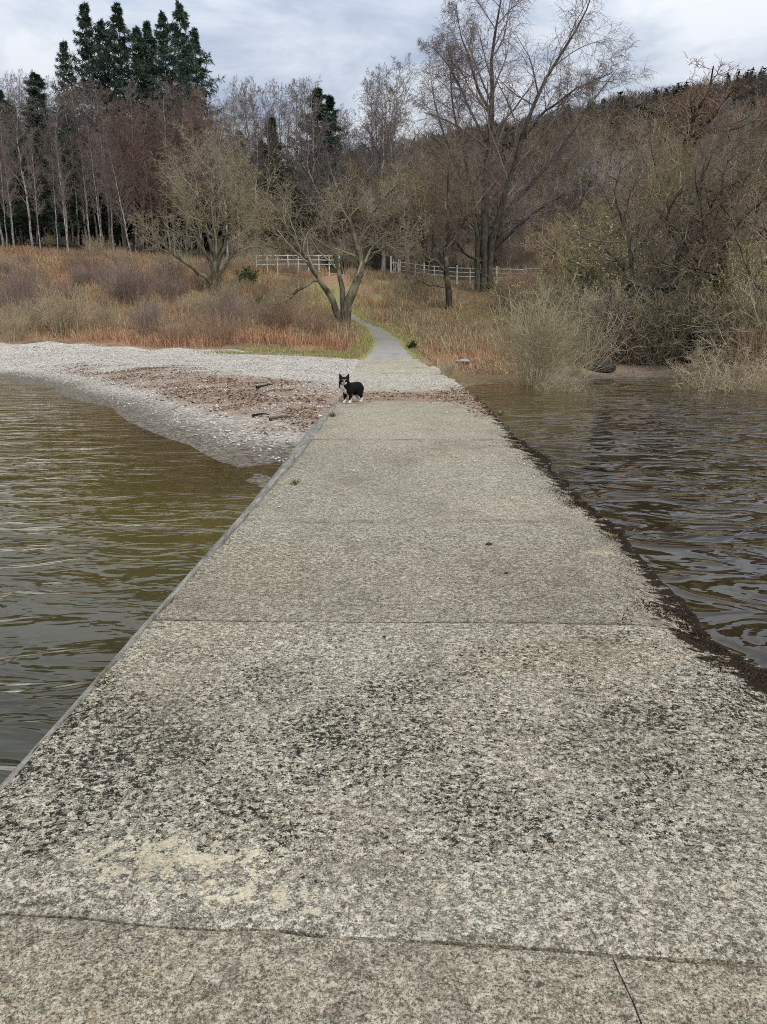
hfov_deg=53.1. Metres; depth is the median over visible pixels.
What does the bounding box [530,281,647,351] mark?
bare bush
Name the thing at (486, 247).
birch tree
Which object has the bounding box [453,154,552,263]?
oak tree
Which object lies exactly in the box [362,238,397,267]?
bare bush
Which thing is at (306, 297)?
bare bush
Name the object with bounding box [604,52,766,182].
oak tree
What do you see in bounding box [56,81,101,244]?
birch tree
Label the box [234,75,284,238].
birch tree
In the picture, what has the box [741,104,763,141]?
oak tree
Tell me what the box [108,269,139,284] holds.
bare bush
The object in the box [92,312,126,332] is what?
bare bush
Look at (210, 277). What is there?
bare bush
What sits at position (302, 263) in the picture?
bare bush
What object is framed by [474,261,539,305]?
bare bush
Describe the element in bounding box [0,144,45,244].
spruce tree
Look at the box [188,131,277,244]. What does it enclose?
spruce tree
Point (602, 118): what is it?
oak tree
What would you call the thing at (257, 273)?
bare bush
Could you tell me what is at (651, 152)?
oak tree
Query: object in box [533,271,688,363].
bare bush
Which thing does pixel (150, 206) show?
birch tree
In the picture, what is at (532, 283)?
bare bush
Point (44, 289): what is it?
bare bush
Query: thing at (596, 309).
bare bush
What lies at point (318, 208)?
russet birch tree
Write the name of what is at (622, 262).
oak tree
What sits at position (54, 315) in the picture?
bare bush
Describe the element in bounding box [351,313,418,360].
path
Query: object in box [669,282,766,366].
bare bush
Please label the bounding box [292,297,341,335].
bare bush
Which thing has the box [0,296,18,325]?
bare bush
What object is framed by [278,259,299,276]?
bare bush
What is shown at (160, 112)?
birch tree
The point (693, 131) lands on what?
oak tree
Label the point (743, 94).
hillside woodland
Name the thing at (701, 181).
oak tree
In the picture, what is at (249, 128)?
birch tree
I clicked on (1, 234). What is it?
birch tree
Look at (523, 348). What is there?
willow bush
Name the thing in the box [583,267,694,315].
bare bush
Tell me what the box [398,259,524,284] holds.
white fence
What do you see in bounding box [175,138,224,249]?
spruce tree
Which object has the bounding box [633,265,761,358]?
bare bush
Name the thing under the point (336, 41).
sky
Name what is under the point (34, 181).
birch tree
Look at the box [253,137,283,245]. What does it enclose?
spruce tree
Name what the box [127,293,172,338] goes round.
bare bush
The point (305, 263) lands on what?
bare bush
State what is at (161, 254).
bare bush
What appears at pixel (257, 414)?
driftwood
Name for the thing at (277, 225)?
russet birch tree
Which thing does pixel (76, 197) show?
birch tree
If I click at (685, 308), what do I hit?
bare bush
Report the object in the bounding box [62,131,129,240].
spruce tree
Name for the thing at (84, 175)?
birch tree
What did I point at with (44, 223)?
spruce tree
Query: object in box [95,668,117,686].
grass tuft
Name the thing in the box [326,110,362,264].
birch tree
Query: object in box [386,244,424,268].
bare bush
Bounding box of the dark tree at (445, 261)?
[391,82,510,309]
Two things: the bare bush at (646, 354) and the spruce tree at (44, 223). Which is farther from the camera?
the spruce tree at (44, 223)
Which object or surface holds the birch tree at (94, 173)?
on the ground at (244, 472)
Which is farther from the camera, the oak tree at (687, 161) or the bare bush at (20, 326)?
the oak tree at (687, 161)
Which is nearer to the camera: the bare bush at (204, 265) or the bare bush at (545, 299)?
the bare bush at (545, 299)
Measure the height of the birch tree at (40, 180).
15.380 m
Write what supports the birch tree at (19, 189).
on the ground at (244, 472)
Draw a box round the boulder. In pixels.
[588,360,615,372]
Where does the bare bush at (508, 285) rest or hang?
on the ground at (244, 472)
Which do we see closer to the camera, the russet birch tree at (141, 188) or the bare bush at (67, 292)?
the bare bush at (67, 292)
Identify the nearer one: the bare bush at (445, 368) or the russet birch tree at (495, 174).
the bare bush at (445, 368)
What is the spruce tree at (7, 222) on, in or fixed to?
on the ground at (244, 472)
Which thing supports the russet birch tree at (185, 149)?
on the ground at (244, 472)
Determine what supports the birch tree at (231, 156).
on the ground at (244, 472)
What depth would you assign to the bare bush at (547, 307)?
34.41 m
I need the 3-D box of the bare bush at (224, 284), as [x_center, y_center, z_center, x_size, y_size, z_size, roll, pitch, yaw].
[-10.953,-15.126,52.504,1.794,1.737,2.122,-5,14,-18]
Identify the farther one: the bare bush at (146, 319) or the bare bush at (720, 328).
the bare bush at (146, 319)
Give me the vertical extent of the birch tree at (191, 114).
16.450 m
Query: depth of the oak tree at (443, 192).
80.38 m
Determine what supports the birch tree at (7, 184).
on the ground at (244, 472)
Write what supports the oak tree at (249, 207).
on the ground at (244, 472)
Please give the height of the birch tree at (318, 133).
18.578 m
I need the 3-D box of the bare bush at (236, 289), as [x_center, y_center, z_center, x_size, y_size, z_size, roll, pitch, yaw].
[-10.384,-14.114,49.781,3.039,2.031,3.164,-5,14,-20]
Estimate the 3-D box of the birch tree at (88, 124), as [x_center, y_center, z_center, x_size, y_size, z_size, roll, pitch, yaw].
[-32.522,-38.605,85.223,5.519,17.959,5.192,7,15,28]
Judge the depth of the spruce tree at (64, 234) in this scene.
94.68 m
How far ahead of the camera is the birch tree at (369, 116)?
85.07 m
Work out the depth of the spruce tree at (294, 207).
78.83 m
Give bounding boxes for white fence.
[256,254,339,275]
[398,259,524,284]
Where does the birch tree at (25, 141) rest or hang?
on the ground at (244, 472)
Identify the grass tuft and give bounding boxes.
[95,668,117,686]
[290,478,299,484]
[535,368,599,392]
[604,531,620,541]
[676,343,766,392]
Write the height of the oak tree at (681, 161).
10.371 m
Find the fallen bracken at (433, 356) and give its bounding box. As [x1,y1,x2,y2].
[417,335,560,374]
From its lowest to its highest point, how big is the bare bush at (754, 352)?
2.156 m
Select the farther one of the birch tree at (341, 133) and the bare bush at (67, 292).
the birch tree at (341, 133)
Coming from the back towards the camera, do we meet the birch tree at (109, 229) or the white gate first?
the birch tree at (109, 229)
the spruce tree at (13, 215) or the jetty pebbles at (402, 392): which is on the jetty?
the jetty pebbles at (402, 392)
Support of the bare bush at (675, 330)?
on the ground at (244, 472)
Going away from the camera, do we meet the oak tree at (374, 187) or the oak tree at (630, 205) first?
the oak tree at (630, 205)
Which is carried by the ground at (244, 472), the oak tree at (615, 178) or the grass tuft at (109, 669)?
the oak tree at (615, 178)
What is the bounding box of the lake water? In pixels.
[0,376,766,784]
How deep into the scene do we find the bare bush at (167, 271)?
53.01 m
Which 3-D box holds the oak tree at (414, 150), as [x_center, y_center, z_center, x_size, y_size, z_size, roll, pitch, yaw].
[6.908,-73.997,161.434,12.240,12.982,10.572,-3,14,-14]
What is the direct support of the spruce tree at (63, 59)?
on the ground at (244, 472)
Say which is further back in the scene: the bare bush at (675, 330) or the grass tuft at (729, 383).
the bare bush at (675, 330)
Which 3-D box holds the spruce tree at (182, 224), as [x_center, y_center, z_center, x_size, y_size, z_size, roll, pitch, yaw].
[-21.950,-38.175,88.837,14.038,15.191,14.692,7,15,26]
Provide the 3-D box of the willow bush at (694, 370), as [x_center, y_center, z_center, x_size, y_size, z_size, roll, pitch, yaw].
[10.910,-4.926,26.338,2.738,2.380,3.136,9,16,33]
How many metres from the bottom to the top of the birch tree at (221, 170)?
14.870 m
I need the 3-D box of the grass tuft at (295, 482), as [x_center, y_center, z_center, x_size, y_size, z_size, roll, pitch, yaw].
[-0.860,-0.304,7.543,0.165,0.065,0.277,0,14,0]
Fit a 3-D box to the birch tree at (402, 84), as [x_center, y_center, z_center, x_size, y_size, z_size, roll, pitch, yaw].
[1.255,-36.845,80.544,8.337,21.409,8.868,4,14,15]
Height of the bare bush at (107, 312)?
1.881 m
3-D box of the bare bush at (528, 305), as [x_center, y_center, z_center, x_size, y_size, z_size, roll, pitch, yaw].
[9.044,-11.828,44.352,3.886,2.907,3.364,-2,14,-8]
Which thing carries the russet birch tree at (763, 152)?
on the ground at (244, 472)
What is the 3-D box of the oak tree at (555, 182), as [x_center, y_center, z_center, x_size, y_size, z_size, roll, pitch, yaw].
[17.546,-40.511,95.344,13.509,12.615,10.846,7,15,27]
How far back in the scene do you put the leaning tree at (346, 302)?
45.14 m
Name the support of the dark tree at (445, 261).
on the ground at (244, 472)
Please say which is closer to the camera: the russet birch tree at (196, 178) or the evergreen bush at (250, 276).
the evergreen bush at (250, 276)
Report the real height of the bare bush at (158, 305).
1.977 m
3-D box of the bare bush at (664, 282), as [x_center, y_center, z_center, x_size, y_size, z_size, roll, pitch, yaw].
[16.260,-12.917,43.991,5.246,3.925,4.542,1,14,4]
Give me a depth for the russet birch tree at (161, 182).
74.82 m
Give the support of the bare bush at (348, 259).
on the ground at (244, 472)
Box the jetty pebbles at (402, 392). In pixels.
[275,360,534,507]
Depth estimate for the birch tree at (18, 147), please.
70.54 m
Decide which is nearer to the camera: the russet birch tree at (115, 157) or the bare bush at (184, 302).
the bare bush at (184, 302)
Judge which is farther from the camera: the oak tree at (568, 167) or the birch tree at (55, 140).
the oak tree at (568, 167)
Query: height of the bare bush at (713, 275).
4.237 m
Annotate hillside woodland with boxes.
[4,66,766,244]
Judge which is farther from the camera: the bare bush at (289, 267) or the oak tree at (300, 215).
the oak tree at (300, 215)
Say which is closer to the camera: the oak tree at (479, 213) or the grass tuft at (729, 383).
the grass tuft at (729, 383)
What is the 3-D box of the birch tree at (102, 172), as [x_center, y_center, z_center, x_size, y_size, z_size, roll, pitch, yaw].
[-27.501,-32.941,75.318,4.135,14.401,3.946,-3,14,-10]
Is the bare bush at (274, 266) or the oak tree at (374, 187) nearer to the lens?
the bare bush at (274, 266)
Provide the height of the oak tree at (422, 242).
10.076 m
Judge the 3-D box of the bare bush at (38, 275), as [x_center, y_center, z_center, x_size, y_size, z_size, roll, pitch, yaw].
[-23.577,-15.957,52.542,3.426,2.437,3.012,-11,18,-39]
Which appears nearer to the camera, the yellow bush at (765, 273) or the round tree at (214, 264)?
the yellow bush at (765, 273)
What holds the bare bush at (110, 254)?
on the ground at (244, 472)
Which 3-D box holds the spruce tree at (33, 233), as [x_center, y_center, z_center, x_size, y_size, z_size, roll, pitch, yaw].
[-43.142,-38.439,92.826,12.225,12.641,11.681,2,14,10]
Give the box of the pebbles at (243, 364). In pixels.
[0,344,355,463]
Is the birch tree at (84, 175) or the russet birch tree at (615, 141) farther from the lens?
the russet birch tree at (615, 141)
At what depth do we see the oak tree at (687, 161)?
75.86 m
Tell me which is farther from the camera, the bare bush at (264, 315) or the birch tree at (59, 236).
the birch tree at (59, 236)
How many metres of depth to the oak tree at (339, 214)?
75.70 m
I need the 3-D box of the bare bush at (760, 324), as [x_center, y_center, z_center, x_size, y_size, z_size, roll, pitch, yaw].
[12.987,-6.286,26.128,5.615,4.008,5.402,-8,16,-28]
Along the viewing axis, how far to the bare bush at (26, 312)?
42.29 m
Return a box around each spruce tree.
[0,71,118,246]
[0,89,73,244]
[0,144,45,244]
[1,164,43,244]
[4,144,63,243]
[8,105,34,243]
[22,39,87,244]
[24,128,83,241]
[33,0,126,241]
[38,119,137,240]
[49,147,83,244]
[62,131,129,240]
[66,154,148,243]
[71,0,160,245]
[71,17,140,245]
[89,25,163,246]
[89,111,170,246]
[105,213,130,244]
[114,20,171,247]
[117,9,207,246]
[120,223,146,246]
[125,105,177,247]
[127,222,185,246]
[137,0,252,248]
[147,116,233,248]
[167,26,245,248]
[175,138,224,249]
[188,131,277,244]
[197,146,259,248]
[238,116,304,249]
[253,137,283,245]
[271,188,327,258]
[273,87,379,254]
[292,93,376,254]
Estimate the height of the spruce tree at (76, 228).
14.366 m
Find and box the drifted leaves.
[40,362,496,434]
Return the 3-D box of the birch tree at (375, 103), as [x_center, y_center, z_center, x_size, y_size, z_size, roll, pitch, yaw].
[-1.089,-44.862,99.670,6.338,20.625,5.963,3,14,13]
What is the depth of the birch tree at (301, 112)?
78.98 m
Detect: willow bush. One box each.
[466,260,625,387]
[542,300,641,376]
[659,336,744,381]
[704,343,766,389]
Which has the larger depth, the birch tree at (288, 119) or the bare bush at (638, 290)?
the birch tree at (288, 119)
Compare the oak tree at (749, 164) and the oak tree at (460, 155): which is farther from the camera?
the oak tree at (460, 155)
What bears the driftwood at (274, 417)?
on the ground at (244, 472)
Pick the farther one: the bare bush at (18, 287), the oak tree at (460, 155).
the oak tree at (460, 155)
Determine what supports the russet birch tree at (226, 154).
on the ground at (244, 472)
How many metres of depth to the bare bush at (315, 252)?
75.24 m
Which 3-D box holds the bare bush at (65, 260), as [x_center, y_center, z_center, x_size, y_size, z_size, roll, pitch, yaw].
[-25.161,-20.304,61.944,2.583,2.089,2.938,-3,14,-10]
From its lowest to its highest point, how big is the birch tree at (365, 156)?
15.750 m
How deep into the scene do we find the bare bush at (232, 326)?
38.80 m
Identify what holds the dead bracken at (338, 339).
on the ground at (244, 472)
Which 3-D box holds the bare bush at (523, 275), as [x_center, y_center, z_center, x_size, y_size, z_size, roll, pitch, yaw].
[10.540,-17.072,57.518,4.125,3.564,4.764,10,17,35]
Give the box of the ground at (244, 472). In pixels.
[0,94,766,507]
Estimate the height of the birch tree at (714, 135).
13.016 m
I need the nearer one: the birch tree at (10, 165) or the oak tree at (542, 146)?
the birch tree at (10, 165)
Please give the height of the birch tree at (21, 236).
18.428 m
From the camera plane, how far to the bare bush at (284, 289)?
53.47 m
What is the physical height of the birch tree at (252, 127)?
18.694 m
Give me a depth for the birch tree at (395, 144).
92.10 m
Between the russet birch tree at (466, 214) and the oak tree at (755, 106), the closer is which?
the russet birch tree at (466, 214)
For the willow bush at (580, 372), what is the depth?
27.01 m
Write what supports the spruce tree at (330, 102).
on the ground at (244, 472)
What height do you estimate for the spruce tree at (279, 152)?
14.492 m
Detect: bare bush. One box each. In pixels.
[0,245,67,310]
[0,253,8,267]
[0,259,17,275]
[0,286,29,302]
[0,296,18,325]
[0,303,10,332]
[0,305,45,342]
[1,274,27,287]
[1,295,48,334]
[10,291,50,321]
[12,262,58,290]
[14,253,33,263]
[22,276,57,302]
[31,299,101,337]
[32,274,96,338]
[52,280,85,300]
[55,247,82,270]
[62,255,108,287]
[81,230,112,257]
[83,243,169,305]
[89,260,121,285]
[90,299,119,324]
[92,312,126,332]
[104,244,120,261]
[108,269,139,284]
[108,279,132,299]
[110,246,140,262]
[119,267,158,305]
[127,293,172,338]
[135,289,173,321]
[144,253,182,282]
[144,267,193,304]
[149,312,203,346]
[152,252,176,267]
[153,264,199,296]
[169,264,187,281]
[174,251,192,268]
[174,292,201,313]
[186,285,228,319]
[189,254,234,292]
[189,271,209,291]
[189,309,243,345]
[193,250,225,272]
[193,283,258,331]
[201,279,247,306]
[210,280,233,300]
[221,253,239,269]
[222,230,266,259]
[231,274,250,292]
[232,252,254,266]
[232,262,259,282]
[246,288,272,308]
[247,301,279,325]
[249,249,283,271]
[252,275,278,295]
[253,296,297,333]
[264,235,302,260]
[266,271,309,304]
[275,292,313,326]
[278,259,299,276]
[290,267,311,283]
[291,284,315,304]
[292,230,336,265]
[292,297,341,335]
[295,254,317,268]
[300,256,325,271]
[328,242,367,268]
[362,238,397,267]
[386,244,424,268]
[425,238,463,270]
[433,353,461,378]
[453,245,480,269]
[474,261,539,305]
[493,261,550,312]
[494,234,528,265]
[495,260,545,293]
[501,273,590,339]
[506,283,560,321]
[508,257,576,309]
[521,284,613,343]
[525,273,593,312]
[530,249,574,282]
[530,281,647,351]
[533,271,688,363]
[539,257,598,292]
[541,280,611,326]
[544,289,630,343]
[545,274,657,364]
[562,292,698,365]
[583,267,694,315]
[598,272,732,373]
[603,302,692,372]
[620,278,737,370]
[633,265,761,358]
[634,271,716,302]
[664,304,733,362]
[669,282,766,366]
[672,274,766,367]
[682,251,752,295]
[686,264,766,375]
[686,278,749,307]
[712,241,766,299]
[715,316,766,378]
[725,234,765,272]
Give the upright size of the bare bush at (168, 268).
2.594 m
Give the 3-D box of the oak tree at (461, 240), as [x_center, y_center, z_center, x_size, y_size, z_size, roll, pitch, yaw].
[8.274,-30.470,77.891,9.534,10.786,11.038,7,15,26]
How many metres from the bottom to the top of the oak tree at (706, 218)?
6.913 m
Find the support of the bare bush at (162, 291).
on the ground at (244, 472)
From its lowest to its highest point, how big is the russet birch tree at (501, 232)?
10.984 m
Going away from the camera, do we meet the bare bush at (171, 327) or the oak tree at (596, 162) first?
the bare bush at (171, 327)
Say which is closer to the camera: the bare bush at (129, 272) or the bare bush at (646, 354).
the bare bush at (646, 354)
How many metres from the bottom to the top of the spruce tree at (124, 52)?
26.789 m
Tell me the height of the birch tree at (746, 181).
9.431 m
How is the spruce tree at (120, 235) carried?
on the ground at (244, 472)
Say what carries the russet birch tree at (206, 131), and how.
on the ground at (244, 472)
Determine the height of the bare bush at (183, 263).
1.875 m
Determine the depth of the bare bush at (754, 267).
39.66 m
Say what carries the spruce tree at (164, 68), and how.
on the ground at (244, 472)
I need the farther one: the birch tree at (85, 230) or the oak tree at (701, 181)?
the birch tree at (85, 230)
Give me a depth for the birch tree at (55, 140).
70.18 m
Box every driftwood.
[252,412,268,416]
[255,383,271,387]
[269,415,292,420]
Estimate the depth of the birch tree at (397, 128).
94.53 m
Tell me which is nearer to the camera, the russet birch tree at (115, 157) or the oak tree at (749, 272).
the oak tree at (749, 272)
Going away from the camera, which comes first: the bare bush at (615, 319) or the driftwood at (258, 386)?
the driftwood at (258, 386)
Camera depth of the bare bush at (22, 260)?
64.69 m
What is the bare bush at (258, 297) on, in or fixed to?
on the ground at (244, 472)
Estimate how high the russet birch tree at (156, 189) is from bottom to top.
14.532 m
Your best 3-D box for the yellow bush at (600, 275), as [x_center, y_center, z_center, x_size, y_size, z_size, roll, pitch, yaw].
[11.063,-12.784,40.533,7.146,6.098,10.088,-2,14,-9]
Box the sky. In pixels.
[0,0,766,244]
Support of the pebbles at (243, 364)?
on the ground at (244, 472)
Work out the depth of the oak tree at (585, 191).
81.67 m
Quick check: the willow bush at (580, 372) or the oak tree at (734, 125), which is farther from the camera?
the oak tree at (734, 125)
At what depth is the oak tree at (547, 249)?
49.16 m
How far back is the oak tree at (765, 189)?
70.97 m
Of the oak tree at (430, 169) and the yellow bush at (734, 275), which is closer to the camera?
the yellow bush at (734, 275)
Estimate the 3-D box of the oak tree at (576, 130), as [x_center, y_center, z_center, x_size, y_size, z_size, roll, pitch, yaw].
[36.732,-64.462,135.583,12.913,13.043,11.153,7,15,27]
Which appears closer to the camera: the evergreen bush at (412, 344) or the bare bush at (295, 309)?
the evergreen bush at (412, 344)
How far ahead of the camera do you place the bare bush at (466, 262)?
77.53 m
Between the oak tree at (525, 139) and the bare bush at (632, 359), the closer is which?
the bare bush at (632, 359)
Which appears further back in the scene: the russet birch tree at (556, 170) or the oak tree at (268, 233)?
the russet birch tree at (556, 170)
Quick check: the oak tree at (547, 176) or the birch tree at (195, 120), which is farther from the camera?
the oak tree at (547, 176)
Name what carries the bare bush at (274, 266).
on the ground at (244, 472)
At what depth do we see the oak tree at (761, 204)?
44.27 m
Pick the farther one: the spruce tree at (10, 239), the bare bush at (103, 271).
the spruce tree at (10, 239)
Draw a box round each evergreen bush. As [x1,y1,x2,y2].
[234,266,258,285]
[404,340,417,348]
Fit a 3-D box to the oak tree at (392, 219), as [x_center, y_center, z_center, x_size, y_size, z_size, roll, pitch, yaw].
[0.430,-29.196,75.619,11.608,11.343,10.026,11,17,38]
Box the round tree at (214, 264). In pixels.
[126,106,280,293]
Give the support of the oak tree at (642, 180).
on the ground at (244, 472)
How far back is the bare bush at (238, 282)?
55.96 m
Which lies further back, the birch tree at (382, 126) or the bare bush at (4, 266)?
the birch tree at (382, 126)
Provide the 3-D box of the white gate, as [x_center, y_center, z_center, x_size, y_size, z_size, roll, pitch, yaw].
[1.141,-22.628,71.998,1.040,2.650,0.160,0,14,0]
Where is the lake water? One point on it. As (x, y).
(100, 556)
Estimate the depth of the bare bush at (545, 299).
38.36 m
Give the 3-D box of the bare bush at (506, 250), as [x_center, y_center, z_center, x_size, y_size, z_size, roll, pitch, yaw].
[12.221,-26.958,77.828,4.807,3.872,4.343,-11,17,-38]
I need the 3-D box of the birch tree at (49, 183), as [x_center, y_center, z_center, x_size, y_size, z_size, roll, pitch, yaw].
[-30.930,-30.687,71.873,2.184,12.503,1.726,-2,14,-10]
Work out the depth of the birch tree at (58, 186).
68.15 m
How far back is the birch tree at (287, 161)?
83.62 m
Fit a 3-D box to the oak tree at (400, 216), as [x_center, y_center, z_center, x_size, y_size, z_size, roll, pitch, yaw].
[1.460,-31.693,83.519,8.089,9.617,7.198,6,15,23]
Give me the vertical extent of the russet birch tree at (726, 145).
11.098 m
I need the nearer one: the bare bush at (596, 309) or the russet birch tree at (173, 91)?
the bare bush at (596, 309)
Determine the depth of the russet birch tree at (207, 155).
78.43 m
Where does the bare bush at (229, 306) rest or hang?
on the ground at (244, 472)
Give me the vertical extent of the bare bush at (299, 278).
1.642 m
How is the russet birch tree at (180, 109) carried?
on the ground at (244, 472)
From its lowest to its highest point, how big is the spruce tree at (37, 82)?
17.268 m
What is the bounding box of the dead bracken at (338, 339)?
[0,243,500,354]
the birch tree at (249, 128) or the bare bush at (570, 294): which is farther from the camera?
the birch tree at (249, 128)
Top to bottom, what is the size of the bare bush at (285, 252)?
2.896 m
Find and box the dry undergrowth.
[408,245,766,369]
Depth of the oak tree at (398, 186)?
96.99 m
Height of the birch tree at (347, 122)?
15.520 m
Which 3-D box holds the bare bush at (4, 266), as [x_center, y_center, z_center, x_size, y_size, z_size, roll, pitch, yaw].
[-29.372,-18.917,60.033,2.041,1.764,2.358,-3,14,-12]
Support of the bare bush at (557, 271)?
on the ground at (244, 472)
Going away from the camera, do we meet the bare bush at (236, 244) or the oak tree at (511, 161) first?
the bare bush at (236, 244)
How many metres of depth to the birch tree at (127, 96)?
80.56 m
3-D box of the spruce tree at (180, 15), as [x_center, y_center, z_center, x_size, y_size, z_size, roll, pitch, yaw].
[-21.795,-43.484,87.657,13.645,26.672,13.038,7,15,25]
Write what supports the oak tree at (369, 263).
on the ground at (244, 472)
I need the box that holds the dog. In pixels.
[339,373,363,403]
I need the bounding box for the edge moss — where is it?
[474,398,766,721]
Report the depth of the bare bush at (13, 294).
48.71 m
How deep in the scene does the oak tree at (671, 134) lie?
118.96 m
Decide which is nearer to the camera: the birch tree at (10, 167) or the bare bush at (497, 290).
the bare bush at (497, 290)
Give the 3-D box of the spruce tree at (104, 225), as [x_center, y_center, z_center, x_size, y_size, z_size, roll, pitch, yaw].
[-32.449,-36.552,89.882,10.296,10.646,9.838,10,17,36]
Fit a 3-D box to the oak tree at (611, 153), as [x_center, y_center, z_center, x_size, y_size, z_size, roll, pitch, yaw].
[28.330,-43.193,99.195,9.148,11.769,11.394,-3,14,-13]
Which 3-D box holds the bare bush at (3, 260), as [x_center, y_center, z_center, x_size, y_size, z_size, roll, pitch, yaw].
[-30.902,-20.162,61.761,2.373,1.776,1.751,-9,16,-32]
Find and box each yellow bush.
[42,233,55,246]
[512,207,673,311]
[676,267,766,353]
[688,234,766,316]
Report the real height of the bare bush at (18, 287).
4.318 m
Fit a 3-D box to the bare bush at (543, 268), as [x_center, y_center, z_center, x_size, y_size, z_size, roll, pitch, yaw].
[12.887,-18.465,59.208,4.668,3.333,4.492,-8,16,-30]
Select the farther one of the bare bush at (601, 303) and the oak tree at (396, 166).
the oak tree at (396, 166)
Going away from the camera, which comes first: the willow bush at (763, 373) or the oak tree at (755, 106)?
the willow bush at (763, 373)
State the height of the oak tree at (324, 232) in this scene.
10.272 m
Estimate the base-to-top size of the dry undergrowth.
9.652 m
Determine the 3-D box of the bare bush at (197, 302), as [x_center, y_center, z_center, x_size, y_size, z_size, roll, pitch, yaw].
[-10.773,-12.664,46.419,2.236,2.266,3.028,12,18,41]
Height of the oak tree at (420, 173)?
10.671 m
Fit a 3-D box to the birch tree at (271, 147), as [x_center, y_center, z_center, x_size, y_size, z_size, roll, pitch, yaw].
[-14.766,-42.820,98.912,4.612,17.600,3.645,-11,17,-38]
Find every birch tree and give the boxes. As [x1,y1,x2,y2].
[0,69,48,247]
[0,71,31,243]
[0,85,23,244]
[0,102,24,245]
[0,103,22,245]
[0,122,13,245]
[0,142,17,250]
[6,75,65,244]
[6,103,21,243]
[11,70,58,243]
[17,111,47,244]
[19,106,59,244]
[21,129,45,248]
[27,71,78,248]
[41,114,62,250]
[43,104,63,244]
[47,96,87,244]
[48,134,69,252]
[50,92,99,244]
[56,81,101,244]
[59,83,91,244]
[68,77,106,243]
[70,84,117,244]
[76,138,96,255]
[79,77,124,245]
[80,92,121,249]
[82,125,103,248]
[89,85,153,247]
[91,134,142,264]
[94,96,147,250]
[106,97,158,253]
[107,77,149,247]
[110,101,169,248]
[119,92,162,247]
[122,99,172,252]
[140,101,184,253]
[141,76,188,250]
[142,79,195,248]
[152,75,207,248]
[155,81,199,249]
[156,87,220,253]
[162,103,211,252]
[180,108,208,240]
[182,84,227,237]
[191,95,248,259]
[192,103,234,224]
[200,75,259,251]
[202,106,247,251]
[220,114,243,243]
[225,77,272,240]
[233,89,265,251]
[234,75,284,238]
[242,83,294,249]
[254,106,283,195]
[257,77,299,245]
[266,185,295,261]
[273,79,305,191]
[280,77,343,254]
[281,85,309,256]
[285,126,306,253]
[289,75,339,254]
[305,177,332,240]
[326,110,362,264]
[327,103,357,182]
[329,109,370,244]
[340,180,373,267]
[344,75,397,258]
[350,120,375,252]
[354,81,394,240]
[355,52,429,261]
[357,62,419,260]
[367,82,412,243]
[371,181,413,270]
[380,85,419,180]
[391,0,656,291]
[418,158,458,272]
[453,163,470,263]
[481,139,503,223]
[489,152,526,266]
[531,152,554,228]
[544,136,570,218]
[607,122,624,176]
[686,98,735,251]
[720,118,738,181]
[737,139,763,240]
[754,123,766,215]
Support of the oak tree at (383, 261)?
on the ground at (244, 472)
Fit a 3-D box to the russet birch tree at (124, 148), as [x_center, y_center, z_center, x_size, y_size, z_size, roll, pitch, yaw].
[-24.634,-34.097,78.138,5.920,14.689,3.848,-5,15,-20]
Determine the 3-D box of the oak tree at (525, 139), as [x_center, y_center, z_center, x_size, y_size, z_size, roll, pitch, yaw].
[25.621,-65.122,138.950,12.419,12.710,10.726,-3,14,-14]
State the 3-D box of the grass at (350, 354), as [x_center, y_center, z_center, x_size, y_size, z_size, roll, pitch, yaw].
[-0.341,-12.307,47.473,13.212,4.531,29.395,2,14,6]
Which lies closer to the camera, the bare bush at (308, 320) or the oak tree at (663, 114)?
the bare bush at (308, 320)
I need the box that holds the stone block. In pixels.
[454,359,468,364]
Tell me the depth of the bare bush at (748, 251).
54.88 m
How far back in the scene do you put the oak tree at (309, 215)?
79.10 m
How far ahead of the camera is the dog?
15.30 m
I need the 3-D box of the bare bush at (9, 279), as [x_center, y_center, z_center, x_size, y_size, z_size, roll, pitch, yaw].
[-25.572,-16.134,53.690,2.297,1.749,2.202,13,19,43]
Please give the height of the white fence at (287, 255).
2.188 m
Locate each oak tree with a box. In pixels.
[230,187,281,256]
[233,183,291,254]
[258,163,333,257]
[274,137,400,265]
[274,190,329,258]
[310,159,383,264]
[333,155,450,270]
[336,151,410,255]
[343,182,416,270]
[347,202,401,269]
[349,154,409,219]
[361,177,428,259]
[368,163,426,243]
[383,169,454,264]
[396,132,433,171]
[400,140,438,182]
[404,151,445,205]
[407,157,490,260]
[416,150,482,238]
[420,158,496,264]
[428,127,483,181]
[450,169,534,239]
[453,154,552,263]
[473,130,579,235]
[476,139,510,179]
[496,120,549,178]
[497,145,542,188]
[511,184,639,308]
[514,218,588,291]
[515,111,582,204]
[526,132,613,242]
[529,145,561,196]
[538,133,594,214]
[550,86,747,360]
[554,167,707,291]
[557,105,628,177]
[562,136,635,220]
[566,79,766,327]
[566,175,663,281]
[578,141,618,201]
[579,126,674,239]
[582,98,631,155]
[583,81,720,215]
[585,107,739,245]
[586,148,640,225]
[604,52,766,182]
[611,109,726,208]
[615,147,677,229]
[618,128,759,274]
[629,133,766,300]
[638,115,685,177]
[643,124,766,249]
[645,127,726,208]
[650,187,761,303]
[699,126,762,208]
[706,101,759,151]
[708,179,766,300]
[713,89,766,168]
[713,136,766,285]
[727,120,766,234]
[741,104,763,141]
[742,131,766,158]
[746,95,766,136]
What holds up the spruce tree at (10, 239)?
on the ground at (244, 472)
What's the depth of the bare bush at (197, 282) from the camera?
55.76 m
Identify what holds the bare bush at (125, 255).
on the ground at (244, 472)
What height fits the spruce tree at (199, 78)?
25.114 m
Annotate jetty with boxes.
[0,360,766,1023]
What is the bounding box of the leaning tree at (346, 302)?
[230,132,433,327]
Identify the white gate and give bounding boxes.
[390,256,400,274]
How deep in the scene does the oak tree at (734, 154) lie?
94.38 m
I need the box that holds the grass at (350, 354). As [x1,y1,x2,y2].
[197,288,481,358]
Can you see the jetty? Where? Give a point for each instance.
(384, 738)

